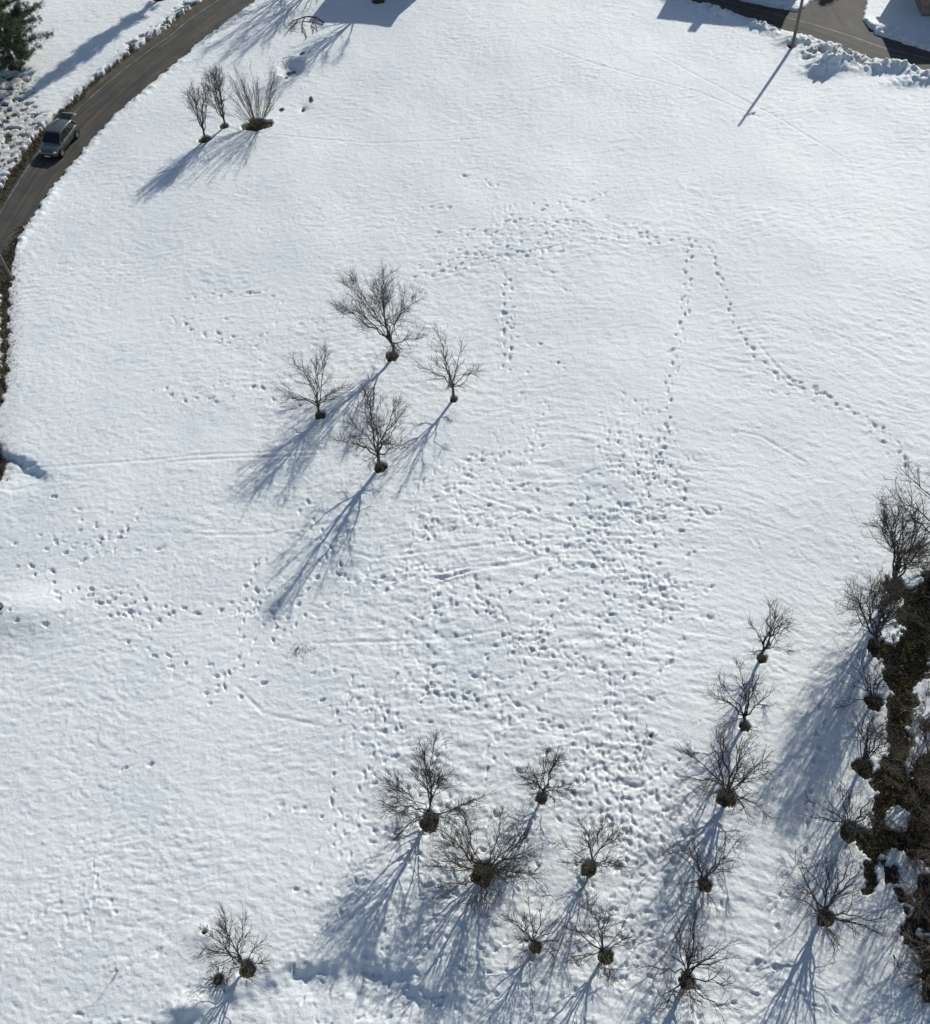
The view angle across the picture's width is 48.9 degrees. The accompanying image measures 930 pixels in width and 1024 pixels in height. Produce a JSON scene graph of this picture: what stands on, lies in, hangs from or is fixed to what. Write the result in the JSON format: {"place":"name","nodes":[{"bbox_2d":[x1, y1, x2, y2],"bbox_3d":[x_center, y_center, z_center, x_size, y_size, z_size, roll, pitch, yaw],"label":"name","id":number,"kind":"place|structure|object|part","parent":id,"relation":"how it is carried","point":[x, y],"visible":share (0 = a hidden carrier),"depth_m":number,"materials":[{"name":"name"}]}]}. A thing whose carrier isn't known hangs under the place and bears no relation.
{"place":"outdoors","nodes":[
{"label":"outdoors","id":0,"kind":"place"},
{"bbox_2d":[0,0,254,257],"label":"road","id":1,"kind":"structure","parent":0,"point":[98,110],"depth_m":84.00,"materials":[{"name":"grey asphalt"}]},
{"bbox_2d":[38,112,79,157],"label":"parked car","id":2,"kind":"object","parent":1,"relation":"on","point":[61,133],"visible":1,"depth_m":79.46,"materials":[{"name":"grey paint"}]},
{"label":"side window","id":3,"kind":"part","parent":2,"relation":"part of","materials":[{"name":"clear glass"}]},
{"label":"side window","id":4,"kind":"part","parent":2,"relation":"part of","materials":[{"name":"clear glass"}]},
{"bbox_2d":[0,0,217,211],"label":"edge marking","id":5,"kind":"object","parent":1,"relation":"on","point":[101,88],"visible":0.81,"depth_m":85.77,"materials":[{"name":"white paint"}]},
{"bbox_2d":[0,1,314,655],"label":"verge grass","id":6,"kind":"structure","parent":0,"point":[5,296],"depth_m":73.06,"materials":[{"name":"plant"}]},
{"bbox_2d":[0,0,929,1023],"bbox_3d":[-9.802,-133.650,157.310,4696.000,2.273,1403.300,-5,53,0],"label":"snow ground","id":7,"kind":"structure","parent":0,"point":[666,262],"depth_m":57.33,"materials":[{"name":"white snow"}]},
{"bbox_2d":[276,16,323,38],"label":"fallen branch","id":8,"kind":"object","parent":7,"relation":"on","point":[304,17],"visible":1,"depth_m":89.88,"materials":[{"name":"brown wood"}]},
{"bbox_2d":[782,0,902,43],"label":"driveway","id":9,"kind":"structure","parent":7,"relation":"on","point":[849,13],"depth_m":87.04,"materials":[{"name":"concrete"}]},
{"bbox_2d":[0,0,929,1002],"bbox_3d":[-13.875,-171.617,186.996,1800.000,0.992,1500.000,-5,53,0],"label":"bare ground","id":10,"kind":"structure","parent":0,"point":[270,124],"depth_m":48.15,"materials":[{"name":"brown soil"}]},
{"bbox_2d":[0,254,13,280],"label":"utility pole","id":11,"kind":"object","parent":10,"relation":"on","point":[6,269],"visible":1,"depth_m":70.24,"materials":[{"name":"grey wood"}]},
{"bbox_2d":[0,0,54,76],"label":"pine tree","id":12,"kind":"object","parent":10,"relation":"on","point":[12,23],"visible":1,"depth_m":85.32,"materials":[{"name":"green plant"}]},
{"bbox_2d":[179,80,219,139],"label":"bare tree","id":13,"kind":"object","parent":10,"relation":"on","point":[205,105],"visible":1,"depth_m":77.39,"materials":[{"name":"brown plant"}]},
{"bbox_2d":[198,962,230,994],"bbox_3d":[-10.367,19.523,42.649,1.208,0.742,1.383,15,55,14],"label":"bare shrub","id":14,"kind":"object","parent":10,"relation":"on","point":[210,982],"visible":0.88,"depth_m":42.67,"materials":[{"name":"brown plant"}]},
{"bbox_2d":[198,61,237,128],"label":"bare tree","id":15,"kind":"object","parent":10,"relation":"on","point":[216,87],"visible":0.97,"depth_m":78.16,"materials":[{"name":"brown plant"}]},
{"bbox_2d":[188,898,273,990],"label":"bare tree","id":16,"kind":"object","parent":10,"relation":"on","point":[239,959],"visible":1,"depth_m":41.73,"materials":[{"name":"brown plant"}]},
{"bbox_2d":[203,57,281,128],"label":"bare shrub","id":17,"kind":"object","parent":10,"relation":"on","point":[249,111],"visible":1,"depth_m":79.25,"materials":[{"name":"brown plant"}]},
{"bbox_2d":[271,340,354,418],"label":"bare tree","id":18,"kind":"object","parent":10,"relation":"on","point":[316,401],"visible":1,"depth_m":59.68,"materials":[{"name":"brown plant"}]},
{"bbox_2d":[324,379,418,473],"bbox_3d":[-5.239,-4.855,56.872,5.328,6.894,5.575,-5,53,0],"label":"bare tree","id":19,"kind":"object","parent":10,"relation":"on","point":[382,442],"visible":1,"depth_m":56.40,"materials":[{"name":"brown plant"}]},
{"bbox_2d":[324,259,432,367],"bbox_3d":[-5.097,-11.628,62.022,6.811,6.806,6.914,-5,53,0],"label":"bare tree","id":20,"kind":"object","parent":10,"relation":"on","point":[388,336],"visible":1,"depth_m":61.64,"materials":[{"name":"brown plant"}]},
{"bbox_2d":[367,727,499,850],"bbox_3d":[-1.821,12.467,44.919,5.366,5.217,5.378,-32,58,-19],"label":"bare tree","id":21,"kind":"object","parent":10,"relation":"on","point":[438,784],"visible":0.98,"depth_m":44.37,"materials":[{"name":"brown plant"}]},
{"bbox_2d":[412,321,485,402],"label":"bare tree","id":22,"kind":"object","parent":10,"relation":"on","point":[451,385],"visible":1,"depth_m":60.08,"materials":[{"name":"brown plant"}]},
{"bbox_2d":[8,0,929,989],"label":"patch grass","id":23,"kind":"structure","parent":10,"relation":"on","point":[388,358],"depth_m":47.23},
{"bbox_2d":[416,793,549,927],"bbox_3d":[0.734,14.764,43.465,5.689,4.524,5.485,-5,53,0],"label":"bare tree","id":24,"kind":"object","parent":10,"relation":"on","point":[481,869],"visible":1,"depth_m":43.41,"materials":[{"name":"brown plant"}]},
{"bbox_2d":[492,890,572,977],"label":"bare tree","id":25,"kind":"object","parent":10,"relation":"on","point":[530,939],"visible":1,"depth_m":41.88,"materials":[{"name":"brown plant"}]},
{"bbox_2d":[511,743,590,810],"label":"bare tree","id":26,"kind":"object","parent":10,"relation":"on","point":[549,772],"visible":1,"depth_m":45.32,"materials":[{"name":"brown plant"}]},
{"bbox_2d":[548,886,639,991],"bbox_3d":[5.348,17.382,41.469,3.530,4.136,3.744,11,55,11],"label":"bare tree","id":27,"kind":"object","parent":10,"relation":"on","point":[603,952],"visible":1,"depth_m":41.12,"materials":[{"name":"brown plant"}]},
{"bbox_2d":[552,807,637,893],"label":"bare tree","id":28,"kind":"object","parent":10,"relation":"on","point":[592,862],"visible":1,"depth_m":43.42,"materials":[{"name":"brown plant"}]},
{"bbox_2d":[625,886,746,1023],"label":"bare tree","id":29,"kind":"object","parent":10,"relation":"on","point":[686,980],"visible":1,"depth_m":40.17,"materials":[{"name":"brown plant"}]},
{"bbox_2d":[654,824,747,916],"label":"bare tree","id":30,"kind":"object","parent":10,"relation":"on","point":[703,880],"visible":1,"depth_m":42.86,"materials":[{"name":"brown plant"}]},
{"bbox_2d":[674,725,784,828],"bbox_3d":[11.544,11.734,44.706,4.804,4.864,4.779,-5,53,0],"label":"bare tree","id":31,"kind":"object","parent":10,"relation":"on","point":[728,790],"visible":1,"depth_m":44.73,"materials":[{"name":"brown plant"}]},
{"bbox_2d":[697,656,782,736],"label":"bare tree","id":32,"kind":"object","parent":10,"relation":"on","point":[745,713],"visible":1,"depth_m":46.76,"materials":[{"name":"brown plant"}]},
{"bbox_2d":[743,597,804,661],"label":"bare tree","id":33,"kind":"object","parent":10,"relation":"on","point":[769,634],"visible":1,"depth_m":48.82,"materials":[{"name":"brown plant"}]},
{"bbox_2d":[790,0,803,48],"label":"utility pole","id":34,"kind":"object","parent":10,"relation":"on","point":[796,25],"visible":1,"depth_m":82.14,"materials":[{"name":"brown wood"}]},
{"bbox_2d":[769,843,895,973],"bbox_3d":[14.603,15.952,41.397,4.790,5.016,5.197,-5,53,0],"label":"bare tree","id":35,"kind":"object","parent":10,"relation":"on","point":[823,912],"visible":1,"depth_m":41.19,"materials":[{"name":"brown plant"}]},
{"bbox_2d":[797,770,893,863],"bbox_3d":[16.211,12.780,43.599,3.821,4.991,3.774,32,61,24],"label":"bare tree","id":36,"kind":"object","parent":10,"relation":"on","point":[850,825],"visible":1,"depth_m":43.67,"materials":[{"name":"brown plant"}]},
{"bbox_2d":[832,640,903,713],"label":"bare tree","id":37,"kind":"object","parent":10,"relation":"on","point":[872,696],"visible":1,"depth_m":47.36,"materials":[{"name":"brown plant"}]},
{"bbox_2d":[842,702,903,773],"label":"bare tree","id":38,"kind":"object","parent":10,"relation":"on","point":[867,751],"visible":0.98,"depth_m":44.78,"materials":[{"name":"brown plant"}]},
{"bbox_2d":[831,563,923,649],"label":"bare tree","id":39,"kind":"object","parent":10,"relation":"on","point":[887,602],"visible":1,"depth_m":47.08,"materials":[{"name":"brown plant"}]},
{"bbox_2d":[849,487,929,589],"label":"bare tree","id":40,"kind":"object","parent":10,"relation":"on","point":[912,550],"visible":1,"depth_m":49.05,"materials":[{"name":"brown plant"}]},
{"bbox_2d":[860,573,929,998],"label":"leaf litter","id":41,"kind":"object","parent":10,"relation":"on","point":[889,873],"visible":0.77,"depth_m":47.38,"materials":[{"name":"brown plant"}]},
{"bbox_2d":[862,579,929,889],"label":"ditch moss","id":42,"kind":"object","parent":10,"relation":"on","point":[896,654],"visible":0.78,"depth_m":47.34,"materials":[{"name":"plant"}]},
{"bbox_2d":[869,456,929,575],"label":"bare tree","id":43,"kind":"object","parent":10,"relation":"on","point":[900,489],"visible":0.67,"depth_m":51.20,"materials":[{"name":"brown plant"}]},
{"bbox_2d":[873,695,929,794],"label":"bare tree","id":44,"kind":"object","parent":10,"relation":"on","point":[926,747],"visible":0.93,"depth_m":44.49,"materials":[{"name":"brown plant"}]},
{"bbox_2d":[876,728,929,790],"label":"bare tree","id":45,"kind":"object","parent":10,"relation":"on","point":[901,745],"visible":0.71,"depth_m":46.83,"materials":[{"name":"brown plant"}]},
{"bbox_2d":[877,772,929,878],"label":"bare tree","id":46,"kind":"object","parent":10,"relation":"on","point":[922,810],"visible":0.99,"depth_m":43.08,"materials":[{"name":"brown plant"}]},
{"bbox_2d":[882,865,929,999],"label":"bare tree","id":47,"kind":"object","parent":10,"relation":"on","point":[922,914],"visible":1,"depth_m":40.84,"materials":[{"name":"brown plant"}]},
{"bbox_2d":[884,746,929,834],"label":"scrub bush","id":48,"kind":"object","parent":10,"relation":"on","point":[908,784],"visible":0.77,"depth_m":45.86,"materials":[{"name":"brown plant"}]},
{"bbox_2d":[888,807,929,872],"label":"scrub bush","id":49,"kind":"object","parent":10,"relation":"on","point":[909,839],"visible":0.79,"depth_m":44.56,"materials":[{"name":"brown plant"}]},
{"bbox_2d":[889,931,929,1012],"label":"scrub bush","id":50,"kind":"object","parent":10,"relation":"on","point":[916,987],"visible":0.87,"depth_m":41.44,"materials":[{"name":"brown plant"}]},
{"bbox_2d":[890,837,929,924],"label":"scrub bush","id":51,"kind":"object","parent":10,"relation":"on","point":[928,915],"visible":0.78,"depth_m":43.34,"materials":[{"name":"brown plant"}]},
{"bbox_2d":[902,676,929,729],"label":"bare tree","id":52,"kind":"object","parent":10,"relation":"on","point":[918,703],"visible":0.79,"depth_m":48.56,"materials":[{"name":"brown plant"}]},
{"bbox_2d":[906,558,929,592],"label":"scrub bush","id":53,"kind":"object","parent":10,"relation":"on","point":[923,588],"visible":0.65,"depth_m":52.91,"materials":[{"name":"brown plant"}]},
{"bbox_2d":[910,593,929,647],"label":"bare tree","id":54,"kind":"object","parent":10,"relation":"on","point":[923,625],"visible":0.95,"depth_m":47.26,"materials":[{"name":"brown plant"}]},
{"bbox_2d":[915,0,929,15],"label":"house","id":55,"kind":"structure","parent":10,"relation":"on","point":[923,6],"depth_m":85.64,"materials":[{"name":"ceramic"}]},
{"bbox_2d":[692,0,929,69],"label":"cross road","id":56,"kind":"structure","parent":0,"point":[870,51],"depth_m":84.94,"materials":[{"name":"grey asphalt"}]},
{"bbox_2d":[721,0,928,58],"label":"cross road marking","id":57,"kind":"object","parent":56,"relation":"on","point":[835,31],"visible":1,"depth_m":84.83,"materials":[{"name":"white paint"}]}
]}

